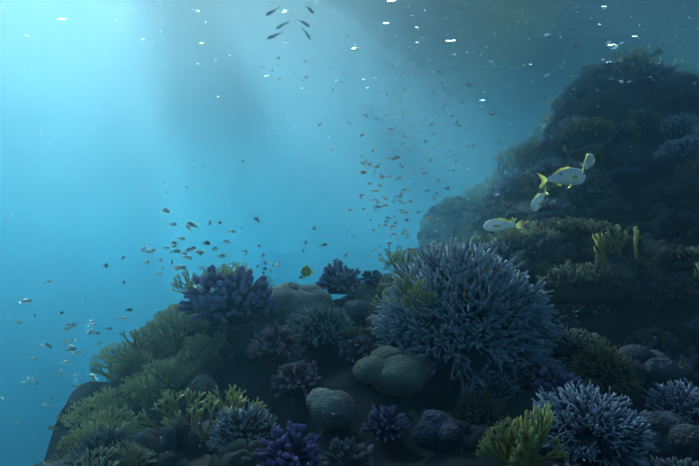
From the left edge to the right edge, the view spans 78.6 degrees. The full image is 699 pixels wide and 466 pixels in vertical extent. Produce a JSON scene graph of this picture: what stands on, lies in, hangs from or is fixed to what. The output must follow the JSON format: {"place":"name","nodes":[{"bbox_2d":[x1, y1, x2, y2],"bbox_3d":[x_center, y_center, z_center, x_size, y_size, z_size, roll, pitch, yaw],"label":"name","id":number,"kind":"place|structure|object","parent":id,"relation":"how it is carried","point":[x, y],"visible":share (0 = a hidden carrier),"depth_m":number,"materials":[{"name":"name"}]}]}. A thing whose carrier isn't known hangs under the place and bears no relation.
{"place":"outdoors","nodes":[
{"label":"outdoors","id":0,"kind":"place"},
{"bbox_2d":[0,268,402,465],"label":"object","id":1,"kind":"structure","parent":0,"point":[107,299],"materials":[{"name":"blue liquid"}]},
{"bbox_2d":[2,1,695,463],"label":"plankton specks","id":2,"kind":"object","parent":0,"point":[286,239],"visible":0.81,"depth_m":1.56,"materials":[{"name":"white"}]},
{"bbox_2d":[0,0,698,267],"bbox_3d":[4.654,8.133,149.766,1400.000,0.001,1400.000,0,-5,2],"label":"water surface","id":3,"kind":"object","parent":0,"point":[188,89],"visible":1,"depth_m":13.45,"materials":[{"name":"blue liquid"}]},
{"bbox_2d":[8,80,698,465],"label":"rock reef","id":4,"kind":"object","parent":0,"point":[618,322],"depth_m":3.42},
{"bbox_2d":[48,419,133,462],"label":"coral","id":5,"kind":"object","parent":4,"relation":"on","point":[74,444],"visible":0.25,"depth_m":3.22},
{"bbox_2d":[47,386,141,435],"bbox_3d":[-2.011,1.618,3.651,0.876,0.573,0.568,-2,-5,23],"label":"coral","id":6,"kind":"object","parent":4,"relation":"on","point":[76,418],"visible":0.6,"depth_m":3.65},
{"bbox_2d":[63,421,137,465],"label":"coral","id":7,"kind":"object","parent":4,"relation":"on","point":[109,441],"visible":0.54,"depth_m":2.48},
{"bbox_2d":[89,340,135,380],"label":"coral","id":8,"kind":"object","parent":4,"relation":"on","point":[111,371],"visible":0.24,"depth_m":4.22},
{"bbox_2d":[73,439,156,465],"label":"coral","id":9,"kind":"object","parent":4,"relation":"on","point":[131,449],"visible":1,"depth_m":2.12},
{"bbox_2d":[98,367,179,414],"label":"coral","id":10,"kind":"object","parent":4,"relation":"on","point":[145,397],"visible":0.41,"depth_m":3.63},
{"bbox_2d":[103,328,200,383],"bbox_3d":[-1.722,1.165,4.070,0.951,0.553,0.543,0,-5,2],"label":"coral","id":11,"kind":"object","parent":4,"relation":"on","point":[141,350],"visible":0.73,"depth_m":3.90},
{"bbox_2d":[133,405,179,431],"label":"reef soft lump","id":12,"kind":"object","parent":4,"relation":"on","point":[155,417],"visible":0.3,"depth_m":3.16,"materials":[{"name":"grey stone"}]},
{"bbox_2d":[121,350,201,408],"bbox_3d":[-1.463,1.293,3.643,0.862,0.514,0.383,3,-6,-29],"label":"coral","id":13,"kind":"object","parent":4,"relation":"on","point":[169,371],"visible":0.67,"depth_m":3.54},
{"bbox_2d":[115,418,219,465],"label":"reef soft lump","id":14,"kind":"object","parent":4,"relation":"on","point":[180,442],"visible":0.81,"depth_m":2.28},
{"bbox_2d":[137,303,254,359],"bbox_3d":[-1.486,0.898,4.206,1.095,0.624,0.506,2,-5,-19],"label":"coral","id":15,"kind":"object","parent":4,"relation":"on","point":[166,318],"visible":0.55,"depth_m":3.99},
{"bbox_2d":[129,384,266,442],"bbox_3d":[-0.896,1.144,2.521,0.812,0.464,0.293,1,-5,-12],"label":"coral","id":16,"kind":"object","parent":4,"relation":"on","point":[232,399],"visible":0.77,"depth_m":2.60},
{"bbox_2d":[170,269,227,294],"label":"coral","id":17,"kind":"object","parent":4,"relation":"on","point":[188,286],"visible":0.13,"depth_m":4.55},
{"bbox_2d":[174,331,228,369],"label":"coral","id":18,"kind":"object","parent":4,"relation":"on","point":[201,352],"visible":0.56,"depth_m":3.48},
{"bbox_2d":[192,374,217,398],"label":"boulder coral","id":19,"kind":"object","parent":4,"relation":"on","point":[203,383],"visible":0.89,"depth_m":3.13},
{"bbox_2d":[177,264,278,325],"bbox_3d":[-1.054,0.540,3.789,0.820,0.527,0.846,0,-5,2],"label":"coral","id":20,"kind":"object","parent":4,"relation":"on","point":[222,304],"visible":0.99,"depth_m":3.63},
{"bbox_2d":[202,261,253,277],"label":"coral","id":21,"kind":"object","parent":4,"relation":"on","point":[225,271],"visible":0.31,"depth_m":4.90},
{"bbox_2d":[198,411,275,447],"bbox_3d":[-0.690,1.288,2.674,0.570,0.251,0.546,0,7,-22],"label":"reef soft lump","id":22,"kind":"object","parent":4,"relation":"on","point":[205,424],"visible":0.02,"depth_m":2.65,"materials":[{"name":"grey"}]},
{"bbox_2d":[220,320,254,334],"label":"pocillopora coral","id":23,"kind":"object","parent":4,"relation":"on","point":[234,328],"visible":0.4,"depth_m":4.07},
{"bbox_2d":[209,438,268,465],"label":"reef soft lump","id":24,"kind":"object","parent":4,"relation":"on","point":[239,452],"visible":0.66,"depth_m":2.05,"materials":[{"name":"grey stone"}]},
{"bbox_2d":[206,402,279,453],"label":"coral","id":25,"kind":"object","parent":4,"relation":"on","point":[247,426],"visible":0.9,"depth_m":2.34},
{"bbox_2d":[217,324,270,363],"bbox_3d":[-0.774,0.924,3.565,0.480,0.309,0.579,-1,-15,28],"label":"reef soft lump","id":26,"kind":"object","parent":4,"relation":"on","point":[239,342],"visible":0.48,"depth_m":3.36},
{"bbox_2d":[246,321,305,363],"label":"coral","id":27,"kind":"object","parent":4,"relation":"on","point":[277,344],"visible":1,"depth_m":3.11},
{"bbox_2d":[252,420,321,465],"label":"coral","id":28,"kind":"object","parent":4,"relation":"on","point":[298,449],"visible":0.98,"depth_m":1.84},
{"bbox_2d":[271,360,321,397],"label":"coral","id":29,"kind":"object","parent":4,"relation":"on","point":[298,382],"visible":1,"depth_m":2.72},
{"bbox_2d":[263,282,332,325],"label":"boulder coral","id":30,"kind":"object","parent":4,"relation":"on","point":[288,299],"visible":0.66,"depth_m":4.02},
{"bbox_2d":[281,301,354,352],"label":"coral","id":31,"kind":"object","parent":4,"relation":"on","point":[318,330],"visible":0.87,"depth_m":3.32},
{"bbox_2d":[305,388,356,428],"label":"boulder coral","id":32,"kind":"object","parent":4,"relation":"on","point":[323,404],"visible":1,"depth_m":2.27},
{"bbox_2d":[315,258,360,294],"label":"coral","id":33,"kind":"object","parent":4,"relation":"on","point":[332,280],"visible":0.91,"depth_m":4.57},
{"bbox_2d":[319,436,373,465],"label":"coral","id":34,"kind":"object","parent":4,"relation":"on","point":[344,457],"visible":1,"depth_m":1.76},
{"bbox_2d":[344,300,367,314],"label":"boulder coral","id":35,"kind":"object","parent":4,"relation":"on","point":[357,307],"visible":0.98,"depth_m":4.01},
{"bbox_2d":[340,326,373,345],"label":"coral","id":36,"kind":"object","parent":4,"relation":"on","point":[351,333],"visible":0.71,"depth_m":3.21},
{"bbox_2d":[338,335,377,364],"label":"coral","id":37,"kind":"object","parent":4,"relation":"on","point":[355,351],"visible":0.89,"depth_m":2.93},
{"bbox_2d":[359,269,382,283],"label":"coral","id":38,"kind":"object","parent":4,"relation":"on","point":[370,277],"visible":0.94,"depth_m":4.49},
{"bbox_2d":[360,404,410,442],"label":"coral","id":39,"kind":"object","parent":4,"relation":"on","point":[384,426],"visible":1,"depth_m":2.13},
{"bbox_2d":[376,272,401,295],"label":"coral","id":40,"kind":"object","parent":4,"relation":"on","point":[385,280],"visible":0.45,"depth_m":4.21},
{"bbox_2d":[353,345,432,396],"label":"boulder coral","id":41,"kind":"object","parent":4,"relation":"on","point":[387,370],"visible":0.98,"depth_m":2.55},
{"bbox_2d":[379,245,417,273],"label":"coral","id":42,"kind":"object","parent":4,"relation":"on","point":[394,259],"visible":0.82,"depth_m":4.49},
{"bbox_2d":[403,409,452,444],"bbox_3d":[0.463,1.073,2.364,0.379,0.174,0.377,12,-3,15],"label":"reef soft lump","id":43,"kind":"object","parent":4,"relation":"on","point":[415,418],"visible":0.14,"depth_m":2.32,"materials":[{"name":"grey stone"}]},
{"bbox_2d":[411,410,463,453],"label":"boulder coral","id":44,"kind":"object","parent":4,"relation":"on","point":[436,431],"visible":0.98,"depth_m":1.80},
{"bbox_2d":[437,196,463,214],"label":"coral","id":45,"kind":"object","parent":4,"relation":"on","point":[446,202],"visible":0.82,"depth_m":12.13},
{"bbox_2d":[369,233,563,395],"bbox_3d":[0.843,0.549,3.196,1.400,1.093,1.429,0,-5,2],"label":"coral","id":46,"kind":"object","parent":4,"relation":"on","point":[501,324],"visible":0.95,"depth_m":2.78},
{"bbox_2d":[385,274,468,327],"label":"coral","id":47,"kind":"object","parent":46,"relation":"on","point":[409,291],"visible":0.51,"depth_m":2.85},
{"bbox_2d":[456,183,490,204],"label":"coral","id":48,"kind":"object","parent":4,"relation":"on","point":[474,191],"visible":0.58,"depth_m":11.76},
{"bbox_2d":[448,389,509,427],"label":"coral","id":49,"kind":"object","parent":4,"relation":"on","point":[485,411],"visible":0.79,"depth_m":2.40},
{"bbox_2d":[459,420,507,452],"bbox_3d":[0.659,1.105,2.159,0.448,0.285,0.445,4,-10,13],"label":"reef soft lump","id":50,"kind":"object","parent":4,"relation":"on","point":[473,434],"visible":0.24,"depth_m":2.11,"materials":[{"name":"stone"}]},
{"bbox_2d":[459,370,524,403],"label":"coral","id":51,"kind":"object","parent":4,"relation":"on","point":[503,389],"visible":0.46,"depth_m":2.65},
{"bbox_2d":[484,179,501,209],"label":"reef soft lump","id":52,"kind":"object","parent":4,"relation":"on","point":[489,196],"visible":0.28,"depth_m":6.95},
{"bbox_2d":[487,235,519,261],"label":"coral","id":53,"kind":"object","parent":4,"relation":"on","point":[505,253],"visible":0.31,"depth_m":4.55},
{"bbox_2d":[495,199,513,214],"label":"coral","id":54,"kind":"object","parent":4,"relation":"on","point":[505,207],"visible":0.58,"depth_m":6.20},
{"bbox_2d":[491,144,521,178],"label":"coral","id":55,"kind":"object","parent":4,"relation":"on","point":[502,159],"visible":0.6,"depth_m":10.14},
{"bbox_2d":[493,169,520,198],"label":"coral","id":56,"kind":"object","parent":4,"relation":"on","point":[504,189],"visible":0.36,"depth_m":6.18},
{"bbox_2d":[502,207,521,223],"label":"reef soft lump","id":57,"kind":"object","parent":4,"relation":"on","point":[504,216],"visible":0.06,"depth_m":5.75,"materials":[{"name":"grey stone"}]},
{"bbox_2d":[505,209,528,220],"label":"coral","id":58,"kind":"object","parent":57,"relation":"on","point":[519,214],"visible":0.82,"depth_m":5.54},
{"bbox_2d":[504,230,528,250],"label":"coral","id":59,"kind":"object","parent":4,"relation":"on","point":[515,243],"visible":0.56,"depth_m":4.45},
{"bbox_2d":[475,402,568,465],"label":"coral","id":60,"kind":"object","parent":4,"relation":"on","point":[518,439],"visible":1,"depth_m":1.53},
{"bbox_2d":[492,221,551,246],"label":"coral","id":61,"kind":"object","parent":4,"relation":"on","point":[504,232],"visible":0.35,"depth_m":4.50},
{"bbox_2d":[521,146,538,172],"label":"reef soft lump","id":62,"kind":"object","parent":4,"relation":"on","point":[528,156],"visible":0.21,"depth_m":6.29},
{"bbox_2d":[509,169,552,194],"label":"reef soft lump","id":63,"kind":"object","parent":4,"relation":"on","point":[520,182],"visible":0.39,"depth_m":5.57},
{"bbox_2d":[511,353,568,388],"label":"coral","id":64,"kind":"object","parent":4,"relation":"on","point":[528,375],"visible":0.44,"depth_m":2.76},
{"bbox_2d":[528,111,551,144],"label":"coral","id":65,"kind":"object","parent":4,"relation":"on","point":[537,129],"visible":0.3,"depth_m":8.61},
{"bbox_2d":[510,232,576,278],"bbox_3d":[1.899,0.201,4.213,0.609,0.406,0.746,1,15,45],"label":"reef soft lump","id":66,"kind":"object","parent":4,"relation":"on","point":[549,253],"visible":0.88,"depth_m":4.02,"materials":[{"name":"stone"}]},
{"bbox_2d":[520,217,579,236],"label":"coral","id":67,"kind":"object","parent":4,"relation":"on","point":[538,230],"visible":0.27,"depth_m":4.34},
{"bbox_2d":[526,198,575,223],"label":"coral","id":68,"kind":"object","parent":4,"relation":"on","point":[557,207],"visible":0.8,"depth_m":4.82},
{"bbox_2d":[543,185,564,197],"bbox_3d":[2.519,-0.504,5.189,0.318,0.163,0.303,11,-19,-37],"label":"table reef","id":69,"kind":"object","parent":4,"relation":"on","point":[552,191],"visible":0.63,"depth_m":5.11},
{"bbox_2d":[529,157,585,185],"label":"coral","id":70,"kind":"object","parent":4,"relation":"on","point":[548,169],"visible":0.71,"depth_m":5.09},
{"bbox_2d":[550,93,567,120],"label":"reef soft lump","id":71,"kind":"object","parent":4,"relation":"on","point":[555,105],"visible":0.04,"depth_m":7.46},
{"bbox_2d":[531,362,588,399],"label":"coral","id":72,"kind":"object","parent":4,"relation":"on","point":[562,380],"visible":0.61,"depth_m":2.34},
{"bbox_2d":[546,334,574,367],"bbox_3d":[1.590,0.941,3.272,0.476,0.375,0.514,2,11,-42],"label":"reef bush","id":73,"kind":"object","parent":4,"relation":"on","point":[564,360],"visible":0.12,"depth_m":3.15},
{"bbox_2d":[542,113,580,142],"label":"reef soft lump","id":74,"kind":"object","parent":4,"relation":"on","point":[547,132],"visible":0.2,"depth_m":6.21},
{"bbox_2d":[532,135,601,159],"bbox_3d":[2.971,-1.114,5.755,0.926,0.503,0.795,7,2,14],"label":"reef soft lump","id":75,"kind":"object","parent":4,"relation":"on","point":[549,148],"visible":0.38,"depth_m":5.62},
{"bbox_2d":[546,309,588,331],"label":"reef soft lump","id":76,"kind":"object","parent":4,"relation":"on","point":[567,321],"visible":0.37,"depth_m":3.60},
{"bbox_2d":[549,115,588,139],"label":"coral","id":77,"kind":"object","parent":4,"relation":"on","point":[574,121],"visible":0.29,"depth_m":6.04},
{"bbox_2d":[558,79,592,108],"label":"coral","id":78,"kind":"object","parent":4,"relation":"on","point":[577,94],"visible":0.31,"depth_m":6.71},
{"bbox_2d":[550,328,610,358],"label":"coral","id":79,"kind":"object","parent":4,"relation":"on","point":[570,342],"visible":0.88,"depth_m":2.86},
{"bbox_2d":[559,178,605,210],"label":"coral","id":80,"kind":"object","parent":4,"relation":"on","point":[565,197],"visible":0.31,"depth_m":4.85},
{"bbox_2d":[557,116,610,151],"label":"coral","id":81,"kind":"object","parent":4,"relation":"on","point":[579,135],"visible":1,"depth_m":5.20},
{"bbox_2d":[535,259,633,304],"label":"coral","id":82,"kind":"object","parent":4,"relation":"on","point":[568,282],"visible":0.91,"depth_m":3.52},
{"bbox_2d":[563,302,610,315],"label":"coral","id":83,"kind":"object","parent":4,"relation":"on","point":[584,309],"visible":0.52,"depth_m":3.64},
{"bbox_2d":[562,131,611,159],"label":"coral","id":84,"kind":"object","parent":4,"relation":"on","point":[597,147],"visible":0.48,"depth_m":5.31},
{"bbox_2d":[547,216,628,250],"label":"coral","id":85,"kind":"object","parent":4,"relation":"on","point":[570,230],"visible":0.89,"depth_m":4.04},
{"bbox_2d":[558,168,618,208],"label":"coral","id":86,"kind":"object","parent":4,"relation":"on","point":[585,198],"visible":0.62,"depth_m":4.72},
{"bbox_2d":[527,380,660,465],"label":"branching coral","id":87,"kind":"object","parent":4,"relation":"on","point":[589,427],"visible":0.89,"depth_m":1.82},
{"bbox_2d":[565,62,633,96],"bbox_3d":[4.029,-2.394,6.855,1.077,0.551,0.801,-12,-5,40],"label":"reef soft lump","id":88,"kind":"object","parent":4,"relation":"on","point":[600,80],"visible":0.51,"depth_m":6.58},
{"bbox_2d":[567,339,643,398],"bbox_3d":[1.538,0.819,2.603,0.434,0.323,0.409,-6,2,-34],"label":"coral","id":89,"kind":"object","parent":4,"relation":"on","point":[601,367],"visible":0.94,"depth_m":2.52},
{"bbox_2d":[587,197,631,214],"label":"reef soft lump","id":90,"kind":"object","parent":4,"relation":"on","point":[617,204],"visible":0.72,"depth_m":4.61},
{"bbox_2d":[592,224,638,264],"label":"coral","id":91,"kind":"object","parent":4,"relation":"on","point":[601,245],"visible":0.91,"depth_m":3.80},
{"bbox_2d":[598,264,640,295],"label":"reef soft lump","id":92,"kind":"object","parent":4,"relation":"on","point":[628,286],"visible":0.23,"depth_m":3.55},
{"bbox_2d":[578,45,664,85],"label":"coral","id":93,"kind":"object","parent":4,"relation":"on","point":[635,57],"visible":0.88,"depth_m":6.25},
{"bbox_2d":[604,166,641,183],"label":"coral","id":94,"kind":"object","parent":4,"relation":"on","point":[621,174],"visible":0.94,"depth_m":4.71},
{"bbox_2d":[609,117,642,142],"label":"coral","id":95,"kind":"object","parent":4,"relation":"on","point":[631,128],"visible":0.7,"depth_m":5.53},
{"bbox_2d":[617,255,662,288],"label":"coral","id":96,"kind":"object","parent":4,"relation":"on","point":[643,269],"visible":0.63,"depth_m":3.64},
{"bbox_2d":[621,108,662,133],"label":"coral","id":97,"kind":"object","parent":4,"relation":"on","point":[647,121],"visible":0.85,"depth_m":5.49},
{"bbox_2d":[619,70,664,86],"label":"coral","id":98,"kind":"object","parent":4,"relation":"on","point":[642,80],"visible":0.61,"depth_m":6.06},
{"bbox_2d":[618,344,690,389],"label":"boulder coral","id":99,"kind":"object","parent":4,"relation":"on","point":[658,367],"visible":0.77,"depth_m":2.70},
{"bbox_2d":[632,59,678,79],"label":"coral","id":100,"kind":"object","parent":4,"relation":"on","point":[662,70],"visible":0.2,"depth_m":6.53},
{"bbox_2d":[614,239,698,281],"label":"reef soft lump","id":101,"kind":"object","parent":4,"relation":"on","point":[660,254],"visible":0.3,"depth_m":3.82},
{"bbox_2d":[595,253,629,263],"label":"reef soft lump","id":102,"kind":"object","parent":101,"relation":"on","point":[612,259],"visible":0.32,"depth_m":3.84,"materials":[{"name":"stone"}]},
{"bbox_2d":[621,215,692,253],"bbox_3d":[3.004,0.107,4.236,0.770,0.524,0.725,-2,-7,-26],"label":"reef soft lump","id":103,"kind":"object","parent":101,"relation":"on","point":[660,228],"visible":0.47,"depth_m":4.05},
{"bbox_2d":[633,326,681,353],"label":"coral","id":104,"kind":"object","parent":4,"relation":"on","point":[663,337],"visible":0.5,"depth_m":3.35},
{"bbox_2d":[623,331,697,362],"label":"coral","id":105,"kind":"object","parent":4,"relation":"on","point":[665,347],"visible":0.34,"depth_m":3.26},
{"bbox_2d":[650,136,673,149],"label":"reef soft lump","id":106,"kind":"object","parent":4,"relation":"on","point":[657,143],"visible":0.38,"depth_m":5.12,"materials":[{"name":"grey"}]},
{"bbox_2d":[640,410,698,461],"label":"boulder coral","id":107,"kind":"object","parent":4,"relation":"on","point":[677,435],"visible":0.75,"depth_m":2.04},
{"bbox_2d":[642,378,698,426],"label":"branching coral","id":108,"kind":"object","parent":4,"relation":"on","point":[683,405],"visible":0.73,"depth_m":2.38},
{"bbox_2d":[643,455,698,465],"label":"coral","id":109,"kind":"object","parent":4,"relation":"on","point":[674,461],"visible":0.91,"depth_m":1.91},
{"bbox_2d":[651,135,698,164],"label":"coral","id":110,"kind":"object","parent":4,"relation":"on","point":[679,152],"visible":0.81,"depth_m":4.66},
{"bbox_2d":[659,111,698,141],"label":"coral","id":111,"kind":"object","parent":4,"relation":"on","point":[676,128],"visible":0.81,"depth_m":5.42},
{"bbox_2d":[667,245,698,270],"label":"coral","id":112,"kind":"object","parent":4,"relation":"on","point":[684,262],"visible":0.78,"depth_m":3.66},
{"bbox_2d":[670,74,698,88],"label":"reef soft lump","id":113,"kind":"object","parent":4,"relation":"on","point":[692,78],"visible":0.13,"depth_m":6.04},
{"bbox_2d":[671,210,698,247],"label":"reef soft lump","id":114,"kind":"object","parent":4,"relation":"on","point":[685,223],"visible":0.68,"depth_m":4.04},
{"bbox_2d":[635,173,698,221],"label":"reef soft lump","id":115,"kind":"object","parent":114,"relation":"on","point":[671,198],"visible":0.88,"depth_m":4.28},
{"bbox_2d":[672,158,698,177],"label":"coral","id":116,"kind":"object","parent":4,"relation":"on","point":[691,168],"visible":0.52,"depth_m":4.48},
{"bbox_2d":[673,353,698,388],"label":"coral","id":117,"kind":"object","parent":4,"relation":"on","point":[692,368],"visible":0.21,"depth_m":3.00},
{"bbox_2d":[682,318,698,343],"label":"coral","id":118,"kind":"object","parent":4,"relation":"on","point":[693,328],"visible":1,"depth_m":3.26},
{"bbox_2d":[483,218,523,232],"bbox_3d":[1.308,-0.063,3.633,0.337,0.136,0.084,-2,-5,9],"label":"snapper","id":119,"kind":"object","parent":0,"point":[496,224],"visible":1,"depth_m":3.62,"materials":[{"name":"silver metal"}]},
{"bbox_2d":[531,187,548,211],"bbox_3d":[1.887,-0.330,4.235,0.366,0.147,0.092,-42,20,-30],"label":"snapper","id":120,"kind":"object","parent":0,"point":[537,201],"visible":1,"depth_m":4.18,"materials":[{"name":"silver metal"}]},
{"bbox_2d":[537,167,585,188],"bbox_3d":[1.456,-0.375,2.922,0.384,0.155,0.096,-6,-4,-13],"label":"fish","id":121,"kind":"object","parent":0,"point":[570,176],"visible":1,"depth_m":2.91,"materials":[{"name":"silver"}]},
{"bbox_2d":[580,153,594,170],"bbox_3d":[1.999,-0.589,3.591,0.092,0.147,0.366,-5,17,45],"label":"snapper","id":122,"kind":"object","parent":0,"point":[589,161],"visible":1,"depth_m":3.58,"materials":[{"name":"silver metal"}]},
{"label":"soft reef lump","id":123,"kind":"object","parent":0,"visible":0},
{"bbox_2d":[506,138,542,168],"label":"coral","id":124,"kind":"object","parent":123,"relation":"on","point":[528,147],"visible":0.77,"depth_m":6.58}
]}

